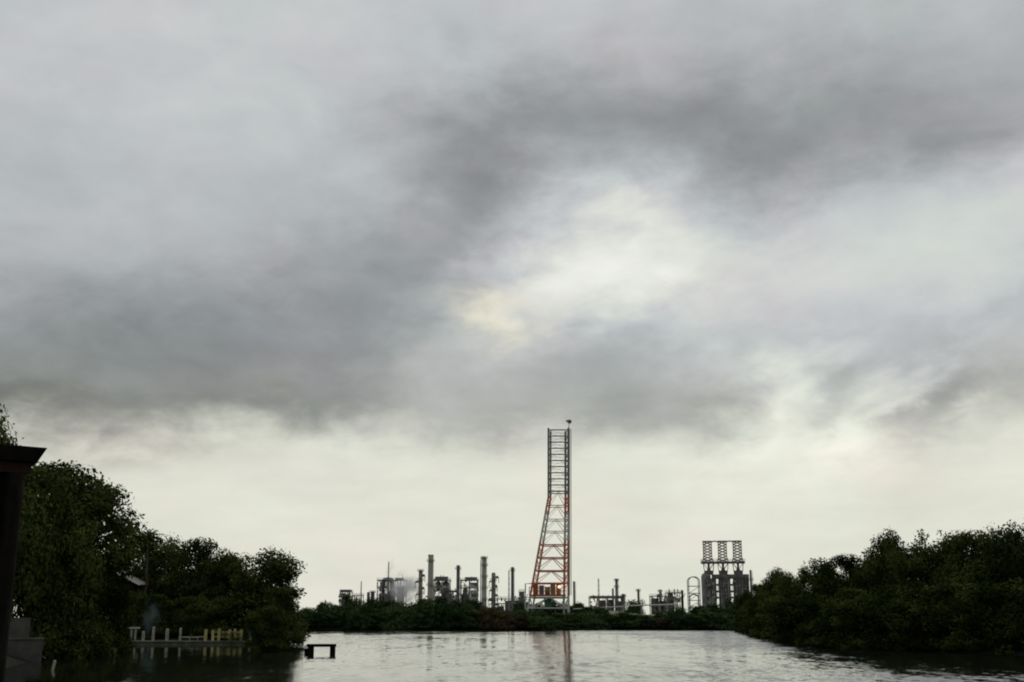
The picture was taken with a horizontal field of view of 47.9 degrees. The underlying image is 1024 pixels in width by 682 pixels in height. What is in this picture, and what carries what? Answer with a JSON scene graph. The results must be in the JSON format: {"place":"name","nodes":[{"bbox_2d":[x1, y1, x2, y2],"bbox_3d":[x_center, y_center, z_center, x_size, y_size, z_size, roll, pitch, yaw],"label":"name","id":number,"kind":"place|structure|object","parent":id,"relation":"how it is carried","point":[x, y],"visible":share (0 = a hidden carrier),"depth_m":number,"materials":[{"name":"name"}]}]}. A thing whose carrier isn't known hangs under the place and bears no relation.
{"place":"outdoors","nodes":[
{"label":"outdoors","id":0,"kind":"place"},
{"bbox_2d":[0,0,1023,617],"label":"sky","id":1,"kind":"structure","parent":0,"point":[326,283],"materials":[{"name":"grey"}]},
{"bbox_2d":[4,630,1023,681],"bbox_3d":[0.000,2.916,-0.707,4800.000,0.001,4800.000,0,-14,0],"label":"water","id":2,"kind":"structure","parent":0,"point":[544,656],"depth_m":86.30,"materials":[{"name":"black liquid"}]},
{"bbox_2d":[0,444,46,681],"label":"boathouse","id":3,"kind":"object","parent":2,"relation":"in","point":[17,462],"visible":1,"depth_m":12.81,"materials":[{"name":"brown wood"}]},
{"bbox_2d":[304,644,335,653],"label":"mooring stand","id":4,"kind":"object","parent":2,"relation":"in","point":[310,650],"visible":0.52,"depth_m":104.05,"materials":[{"name":"brown wood"}]},
{"bbox_2d":[6,611,1023,667],"bbox_3d":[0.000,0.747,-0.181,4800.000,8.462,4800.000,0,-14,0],"label":"ground","id":5,"kind":"structure","parent":0,"point":[11,661],"depth_m":364.48,"materials":[{"name":"soil"}]},
{"bbox_2d":[7,618,44,660],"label":"concrete landing","id":6,"kind":"object","parent":5,"relation":"on","point":[22,645],"visible":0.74,"depth_m":87.17,"materials":[{"name":"grey paint"}]},
{"bbox_2d":[0,403,61,602],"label":"roadside tree","id":7,"kind":"object","parent":5,"relation":"on","point":[24,537],"visible":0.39,"depth_m":41.99,"materials":[{"name":"green plant"}]},
{"bbox_2d":[11,473,82,632],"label":"broad tree","id":8,"kind":"object","parent":5,"relation":"on","point":[29,595],"visible":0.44,"depth_m":95.28,"materials":[{"name":"green plant"}]},
{"bbox_2d":[29,503,109,657],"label":"broad tree","id":9,"kind":"object","parent":5,"relation":"on","point":[85,563],"visible":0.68,"depth_m":96.36,"materials":[{"name":"green plant"}]},
{"bbox_2d":[34,587,118,657],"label":"shoreline bush","id":10,"kind":"object","parent":5,"relation":"on","point":[101,651],"visible":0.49,"depth_m":95.50,"materials":[{"name":"green plant"}]},
{"bbox_2d":[23,459,156,582],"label":"rain tree","id":11,"kind":"object","parent":5,"relation":"on","point":[99,499],"visible":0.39,"depth_m":103.53,"materials":[{"name":"green plant"}]},
{"bbox_2d":[91,568,148,614],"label":"house","id":12,"kind":"structure","parent":5,"relation":"on","point":[136,583],"depth_m":154.39,"materials":[{"name":"metal"}]},
{"bbox_2d":[126,589,150,638],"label":"bank bush","id":13,"kind":"object","parent":5,"relation":"on","point":[140,602],"visible":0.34,"depth_m":147.68,"materials":[{"name":"green plant"}]},
{"bbox_2d":[122,530,168,608],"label":"tree","id":14,"kind":"object","parent":5,"relation":"on","point":[153,570],"visible":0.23,"depth_m":163.35,"materials":[{"name":"green plant"}]},
{"bbox_2d":[138,529,165,604],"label":"palm tree","id":15,"kind":"object","parent":5,"relation":"on","point":[147,556],"visible":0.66,"depth_m":155.66,"materials":[{"name":"green plant"}]},
{"bbox_2d":[132,593,186,637],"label":"bank bush","id":16,"kind":"object","parent":5,"relation":"on","point":[155,615],"visible":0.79,"depth_m":147.08,"materials":[{"name":"green plant"}]},
{"bbox_2d":[145,532,202,635],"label":"tree","id":17,"kind":"object","parent":5,"relation":"on","point":[169,555],"visible":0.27,"depth_m":162.39,"materials":[{"name":"green plant"}]},
{"bbox_2d":[126,640,245,644],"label":"quay","id":18,"kind":"structure","parent":5,"relation":"on","point":[174,642],"depth_m":141.24,"materials":[{"name":"concrete"}]},
{"bbox_2d":[204,629,242,640],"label":"yellow fence","id":19,"kind":"object","parent":18,"relation":"on","point":[223,633],"visible":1,"depth_m":142.01,"materials":[{"name":"paint"}]},
{"bbox_2d":[157,595,217,637],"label":"bank bush","id":20,"kind":"object","parent":5,"relation":"on","point":[183,613],"visible":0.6,"depth_m":147.23,"materials":[{"name":"green plant"}]},
{"bbox_2d":[169,537,218,634],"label":"tree","id":21,"kind":"object","parent":5,"relation":"on","point":[188,584],"visible":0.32,"depth_m":159.78,"materials":[{"name":"green plant"}]},
{"bbox_2d":[190,595,246,636],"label":"bank bush","id":22,"kind":"object","parent":5,"relation":"on","point":[207,614],"visible":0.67,"depth_m":145.85,"materials":[{"name":"green plant"}]},
{"bbox_2d":[196,547,247,634],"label":"tree","id":23,"kind":"object","parent":5,"relation":"on","point":[223,586],"visible":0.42,"depth_m":154.89,"materials":[{"name":"green plant"}]},
{"bbox_2d":[211,546,313,645],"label":"round tree","id":24,"kind":"object","parent":5,"relation":"on","point":[272,570],"visible":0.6,"depth_m":146.62,"materials":[{"name":"green plant"}]},
{"bbox_2d":[242,605,294,650],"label":"shoreline bush","id":25,"kind":"object","parent":5,"relation":"on","point":[266,626],"visible":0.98,"depth_m":117.61,"materials":[{"name":"green plant"}]},
{"bbox_2d":[254,586,307,646],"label":"bank bush","id":26,"kind":"object","parent":5,"relation":"on","point":[286,604],"visible":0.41,"depth_m":132.75,"materials":[{"name":"green plant"}]},
{"bbox_2d":[304,611,333,627],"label":"mangrove bush","id":27,"kind":"object","parent":5,"relation":"on","point":[315,618],"visible":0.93,"depth_m":364.32,"materials":[{"name":"green plant"}]},
{"bbox_2d":[315,600,339,613],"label":"mangrove bush","id":28,"kind":"object","parent":5,"relation":"on","point":[325,607],"visible":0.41,"depth_m":377.40,"materials":[{"name":"green plant"}]},
{"bbox_2d":[338,590,352,609],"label":"process block","id":29,"kind":"structure","parent":5,"relation":"on","point":[342,594],"depth_m":620.78,"materials":[{"name":"metal"}]},
{"bbox_2d":[345,604,374,628],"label":"mangrove bush","id":30,"kind":"object","parent":5,"relation":"on","point":[359,616],"visible":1,"depth_m":365.39,"materials":[{"name":"green plant"}]},
{"bbox_2d":[361,597,390,615],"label":"mangrove bush","id":31,"kind":"object","parent":5,"relation":"on","point":[381,605],"visible":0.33,"depth_m":382.17,"materials":[{"name":"green plant"}]},
{"bbox_2d":[376,575,406,605],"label":"process block","id":32,"kind":"structure","parent":5,"relation":"on","point":[400,593],"depth_m":620.50,"materials":[{"name":"metal"}]},
{"bbox_2d":[378,605,407,629],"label":"mangrove bush","id":33,"kind":"object","parent":5,"relation":"on","point":[392,618],"visible":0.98,"depth_m":364.56,"materials":[{"name":"green plant"}]},
{"bbox_2d":[398,604,423,628],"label":"mangrove bush","id":34,"kind":"object","parent":5,"relation":"on","point":[411,619],"visible":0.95,"depth_m":366.15,"materials":[{"name":"green plant"}]},
{"bbox_2d":[415,569,424,600],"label":"distillation column","id":35,"kind":"structure","parent":5,"relation":"on","point":[420,587],"depth_m":596.52,"materials":[{"name":"metal"}]},
{"bbox_2d":[413,609,437,628],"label":"mangrove bush","id":36,"kind":"object","parent":5,"relation":"on","point":[426,622],"visible":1,"depth_m":365.59,"materials":[{"name":"green plant"}]},
{"bbox_2d":[415,596,440,626],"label":"mangrove bush","id":37,"kind":"object","parent":5,"relation":"on","point":[424,603],"visible":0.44,"depth_m":377.62,"materials":[{"name":"green plant"}]},
{"bbox_2d":[426,555,434,600],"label":"stack","id":38,"kind":"object","parent":5,"relation":"on","point":[430,583],"visible":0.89,"depth_m":606.72,"materials":[{"name":"metal"}]},
{"bbox_2d":[429,602,453,627],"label":"mangrove bush","id":39,"kind":"object","parent":5,"relation":"on","point":[439,615],"visible":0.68,"depth_m":368.59,"materials":[{"name":"green plant"}]},
{"bbox_2d":[433,575,450,610],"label":"process block","id":40,"kind":"structure","parent":5,"relation":"on","point":[441,587],"depth_m":612.23,"materials":[{"name":"metal"}]},
{"bbox_2d":[446,588,457,604],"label":"pump block","id":41,"kind":"structure","parent":5,"relation":"on","point":[450,596],"depth_m":596.35,"materials":[{"name":"metal"}]},
{"bbox_2d":[441,606,472,628],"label":"mangrove bush","id":42,"kind":"object","parent":5,"relation":"on","point":[455,617],"visible":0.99,"depth_m":364.18,"materials":[{"name":"green plant"}]},
{"bbox_2d":[455,565,459,600],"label":"slim stack","id":43,"kind":"object","parent":5,"relation":"on","point":[458,577],"visible":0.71,"depth_m":611.70,"materials":[{"name":"metal"}]},
{"bbox_2d":[449,598,473,626],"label":"mangrove bush","id":44,"kind":"object","parent":5,"relation":"on","point":[457,603],"visible":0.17,"depth_m":377.78,"materials":[{"name":"green plant"}]},
{"bbox_2d":[460,577,478,602],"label":"process block","id":45,"kind":"structure","parent":5,"relation":"on","point":[466,593],"depth_m":620.36,"materials":[{"name":"metal"}]},
{"bbox_2d":[459,604,484,627],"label":"mangrove bush","id":46,"kind":"object","parent":5,"relation":"on","point":[474,614],"visible":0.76,"depth_m":366.89,"materials":[{"name":"green plant"}]},
{"bbox_2d":[480,556,487,607],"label":"tall column","id":47,"kind":"structure","parent":5,"relation":"on","point":[484,565],"depth_m":587.07,"materials":[{"name":"metal"}]},
{"bbox_2d":[476,606,496,627],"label":"mangrove bush","id":48,"kind":"object","parent":5,"relation":"on","point":[486,613],"visible":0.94,"depth_m":366.43,"materials":[{"name":"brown plant"}]},
{"bbox_2d":[488,572,498,608],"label":"short column","id":49,"kind":"structure","parent":5,"relation":"on","point":[493,589],"depth_m":590.42,"materials":[{"name":"metal"}]},
{"bbox_2d":[490,609,517,628],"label":"mangrove bush","id":50,"kind":"object","parent":5,"relation":"on","point":[502,618],"visible":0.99,"depth_m":364.83,"materials":[{"name":"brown plant"}]},
{"bbox_2d":[511,567,514,610],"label":"thin stack","id":51,"kind":"object","parent":5,"relation":"on","point":[512,584],"visible":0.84,"depth_m":576.77,"materials":[{"name":"metal"}]},
{"bbox_2d":[506,615,534,627],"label":"mangrove bush","id":52,"kind":"object","parent":5,"relation":"on","point":[521,621],"visible":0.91,"depth_m":365.46,"materials":[{"name":"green plant"}]},
{"bbox_2d":[511,599,531,611],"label":"inland bush","id":53,"kind":"object","parent":5,"relation":"on","point":[520,605],"visible":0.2,"depth_m":412.44,"materials":[{"name":"green plant"}]},
{"bbox_2d":[518,608,550,620],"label":"mangrove bush","id":54,"kind":"object","parent":5,"relation":"on","point":[537,612],"visible":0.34,"depth_m":375.31,"materials":[{"name":"green plant"}]},
{"bbox_2d":[525,615,551,627],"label":"mangrove bush","id":55,"kind":"object","parent":5,"relation":"on","point":[537,621],"visible":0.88,"depth_m":367.13,"materials":[{"name":"green plant"}]},
{"bbox_2d":[525,419,571,614],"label":"derrick tower","id":56,"kind":"structure","parent":5,"relation":"on","point":[547,601],"depth_m":394.74,"materials":[{"name":"metal"}]},
{"bbox_2d":[539,619,566,629],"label":"mangrove bush","id":57,"kind":"object","parent":5,"relation":"on","point":[552,624],"visible":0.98,"depth_m":364.32,"materials":[{"name":"green plant"}]},
{"bbox_2d":[582,618,610,629],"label":"mangrove bush","id":58,"kind":"object","parent":5,"relation":"on","point":[596,624],"visible":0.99,"depth_m":364.12,"materials":[{"name":"green plant"}]},
{"bbox_2d":[592,606,609,616],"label":"inland bush","id":59,"kind":"object","parent":5,"relation":"on","point":[601,610],"visible":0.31,"depth_m":410.66,"materials":[{"name":"green plant"}]},
{"bbox_2d":[588,595,623,611],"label":"shed block","id":60,"kind":"structure","parent":5,"relation":"on","point":[606,602],"depth_m":610.30,"materials":[{"name":"metal"}]},
{"bbox_2d":[603,616,624,627],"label":"mangrove bush","id":61,"kind":"object","parent":5,"relation":"on","point":[614,622],"visible":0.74,"depth_m":367.55,"materials":[{"name":"green plant"}]},
{"bbox_2d":[612,611,640,620],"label":"mangrove bush","id":62,"kind":"object","parent":5,"relation":"on","point":[625,616],"visible":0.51,"depth_m":382.88,"materials":[{"name":"green plant"}]},
{"bbox_2d":[620,620,640,627],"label":"mangrove bush","id":63,"kind":"object","parent":5,"relation":"on","point":[629,623],"visible":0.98,"depth_m":365.93,"materials":[{"name":"green plant"}]},
{"bbox_2d":[624,599,645,613],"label":"dark hedge","id":64,"kind":"object","parent":5,"relation":"on","point":[635,609],"visible":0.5,"depth_m":456.53,"materials":[{"name":"green plant"}]},
{"bbox_2d":[634,618,660,626],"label":"mangrove bush","id":65,"kind":"object","parent":5,"relation":"on","point":[645,622],"visible":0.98,"depth_m":366.25,"materials":[{"name":"green plant"}]},
{"bbox_2d":[623,604,678,613],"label":"pipe rack","id":66,"kind":"object","parent":5,"relation":"on","point":[650,605],"visible":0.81,"depth_m":437.02,"materials":[{"name":"grey metal"}]},
{"bbox_2d":[649,593,666,613],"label":"pipe yard","id":67,"kind":"structure","parent":5,"relation":"on","point":[654,608],"depth_m":591.75,"materials":[{"name":"metal"}]},
{"bbox_2d":[650,617,674,627],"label":"mangrove bush","id":68,"kind":"object","parent":5,"relation":"on","point":[663,622],"visible":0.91,"depth_m":365.69,"materials":[{"name":"green plant"}]},
{"bbox_2d":[665,589,684,611],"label":"pipe yard","id":69,"kind":"structure","parent":5,"relation":"on","point":[669,598],"depth_m":582.13,"materials":[{"name":"metal"}]},
{"bbox_2d":[663,607,686,623],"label":"mangrove bush","id":70,"kind":"object","parent":5,"relation":"on","point":[678,612],"visible":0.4,"depth_m":381.10,"materials":[{"name":"green plant"}]},
{"bbox_2d":[663,616,687,628],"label":"mangrove bush","id":71,"kind":"object","parent":5,"relation":"on","point":[677,621],"visible":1,"depth_m":364.44,"materials":[{"name":"green plant"}]},
{"bbox_2d":[679,613,708,629],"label":"mangrove bush","id":72,"kind":"object","parent":5,"relation":"on","point":[692,621],"visible":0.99,"depth_m":364.02,"materials":[{"name":"green plant"}]},
{"bbox_2d":[687,576,700,611],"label":"hoop pipework","id":73,"kind":"object","parent":5,"relation":"on","point":[698,593],"visible":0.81,"depth_m":527.12,"materials":[{"name":"metal"}]},
{"bbox_2d":[687,603,711,626],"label":"mangrove bush","id":74,"kind":"object","parent":5,"relation":"on","point":[695,609],"visible":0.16,"depth_m":380.87,"materials":[{"name":"green plant"}]},
{"bbox_2d":[698,607,719,627],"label":"mangrove bush","id":75,"kind":"object","parent":5,"relation":"on","point":[707,614],"visible":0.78,"depth_m":367.31,"materials":[{"name":"green plant"}]},
{"bbox_2d":[705,603,726,612],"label":"mangrove bush","id":76,"kind":"object","parent":5,"relation":"on","point":[714,607],"visible":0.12,"depth_m":381.52,"materials":[{"name":"green plant"}]},
{"bbox_2d":[710,611,736,629],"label":"mangrove bush","id":77,"kind":"object","parent":5,"relation":"on","point":[726,621],"visible":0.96,"depth_m":364.85,"materials":[{"name":"green plant"}]},
{"bbox_2d":[701,540,749,609],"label":"furnace block","id":78,"kind":"structure","parent":5,"relation":"on","point":[739,585],"depth_m":525.13,"materials":[{"name":"metal"}]},
{"bbox_2d":[734,605,748,632],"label":"mangrove tree","id":79,"kind":"object","parent":5,"relation":"on","point":[742,613],"visible":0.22,"depth_m":289.18,"materials":[{"name":"green plant"}]},
{"bbox_2d":[735,589,752,622],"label":"tree","id":80,"kind":"object","parent":5,"relation":"on","point":[742,596],"visible":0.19,"depth_m":336.82,"materials":[{"name":"green plant"}]},
{"bbox_2d":[740,597,760,634],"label":"mangrove tree","id":81,"kind":"object","parent":5,"relation":"on","point":[751,613],"visible":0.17,"depth_m":246.52,"materials":[{"name":"green plant"}]},
{"bbox_2d":[743,590,786,637],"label":"mangrove tree","id":82,"kind":"object","parent":5,"relation":"on","point":[761,619],"visible":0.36,"depth_m":206.75,"materials":[{"name":"green plant"}]},
{"bbox_2d":[751,566,788,602],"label":"tree","id":83,"kind":"object","parent":5,"relation":"on","point":[767,585],"visible":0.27,"depth_m":242.87,"materials":[{"name":"green plant"}]},
{"bbox_2d":[759,592,793,640],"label":"mangrove tree","id":84,"kind":"object","parent":5,"relation":"on","point":[770,630],"visible":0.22,"depth_m":172.85,"materials":[{"name":"green plant"}]},
{"bbox_2d":[771,571,808,595],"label":"tree","id":85,"kind":"object","parent":5,"relation":"on","point":[789,579],"visible":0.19,"depth_m":228.93,"materials":[{"name":"green plant"}]},
{"bbox_2d":[769,589,832,643],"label":"mangrove tree","id":86,"kind":"object","parent":5,"relation":"on","point":[789,612],"visible":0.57,"depth_m":153.05,"materials":[{"name":"green plant"}]},
{"bbox_2d":[795,558,817,595],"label":"tree","id":87,"kind":"object","parent":5,"relation":"on","point":[800,574],"visible":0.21,"depth_m":186.34,"materials":[{"name":"green plant"}]},
{"bbox_2d":[790,594,834,645],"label":"mangrove tree","id":88,"kind":"object","parent":5,"relation":"on","point":[814,606],"visible":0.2,"depth_m":139.46,"materials":[{"name":"green plant"}]},
{"bbox_2d":[802,557,847,598],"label":"tree","id":89,"kind":"object","parent":5,"relation":"on","point":[820,575],"visible":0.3,"depth_m":179.61,"materials":[{"name":"green plant"}]},
{"bbox_2d":[803,587,871,647],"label":"mangrove tree","id":90,"kind":"object","parent":5,"relation":"on","point":[821,627],"visible":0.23,"depth_m":129.91,"materials":[{"name":"green plant"}]},
{"bbox_2d":[819,553,862,598],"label":"tree","id":91,"kind":"object","parent":5,"relation":"on","point":[845,562],"visible":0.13,"depth_m":161.27,"materials":[{"name":"green plant"}]},
{"bbox_2d":[829,592,891,648],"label":"mangrove tree","id":92,"kind":"object","parent":5,"relation":"on","point":[851,625],"visible":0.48,"depth_m":123.54,"materials":[{"name":"green plant"}]},
{"bbox_2d":[837,565,895,596],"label":"tree","id":93,"kind":"object","parent":5,"relation":"on","point":[851,572],"visible":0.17,"depth_m":145.90,"materials":[{"name":"green plant"}]},
{"bbox_2d":[848,525,909,595],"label":"dome tree","id":94,"kind":"object","parent":5,"relation":"on","point":[874,561],"visible":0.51,"depth_m":145.51,"materials":[{"name":"green plant"}]},
{"bbox_2d":[880,541,942,595],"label":"tree","id":95,"kind":"object","parent":5,"relation":"on","point":[912,568],"visible":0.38,"depth_m":135.66,"materials":[{"name":"green plant"}]},
{"bbox_2d":[879,589,953,650],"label":"mangrove tree","id":96,"kind":"object","parent":5,"relation":"on","point":[904,623],"visible":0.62,"depth_m":116.27,"materials":[{"name":"green plant"}]},
{"bbox_2d":[907,529,943,583],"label":"thin tree","id":97,"kind":"object","parent":5,"relation":"on","point":[916,546],"visible":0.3,"depth_m":138.05,"materials":[{"name":"green plant"}]},
{"bbox_2d":[918,530,972,600],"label":"tree","id":98,"kind":"object","parent":5,"relation":"on","point":[949,559],"visible":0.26,"depth_m":133.57,"materials":[{"name":"green plant"}]},
{"bbox_2d":[908,582,986,651],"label":"mangrove tree","id":99,"kind":"object","parent":5,"relation":"on","point":[947,590],"visible":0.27,"depth_m":114.19,"materials":[{"name":"green plant"}]},
{"bbox_2d":[923,585,1007,652],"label":"mangrove tree","id":100,"kind":"object","parent":5,"relation":"on","point":[954,611],"visible":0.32,"depth_m":110.75,"materials":[{"name":"green plant"}]},
{"bbox_2d":[942,528,988,595],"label":"tree","id":101,"kind":"object","parent":5,"relation":"on","point":[965,540],"visible":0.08,"depth_m":129.74,"materials":[{"name":"green plant"}]},
{"bbox_2d":[957,553,1021,585],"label":"tree","id":102,"kind":"object","parent":5,"relation":"on","point":[967,579],"visible":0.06,"depth_m":125.85,"materials":[{"name":"green plant"}]},
{"bbox_2d":[957,576,1023,652],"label":"mangrove tree","id":103,"kind":"object","parent":5,"relation":"on","point":[997,595],"visible":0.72,"depth_m":106.69,"materials":[{"name":"green plant"}]},
{"bbox_2d":[972,522,1023,583],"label":"tree","id":104,"kind":"object","parent":5,"relation":"on","point":[991,538],"visible":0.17,"depth_m":125.58,"materials":[{"name":"green plant"}]},
{"bbox_2d":[978,518,1023,587],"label":"tall tree","id":105,"kind":"object","parent":5,"relation":"on","point":[1017,545],"visible":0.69,"depth_m":122.76,"materials":[{"name":"green plant"}]},
{"bbox_2d":[994,583,1023,654],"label":"mangrove tree","id":106,"kind":"object","parent":5,"relation":"on","point":[1017,635],"visible":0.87,"depth_m":103.30,"materials":[{"name":"green plant"}]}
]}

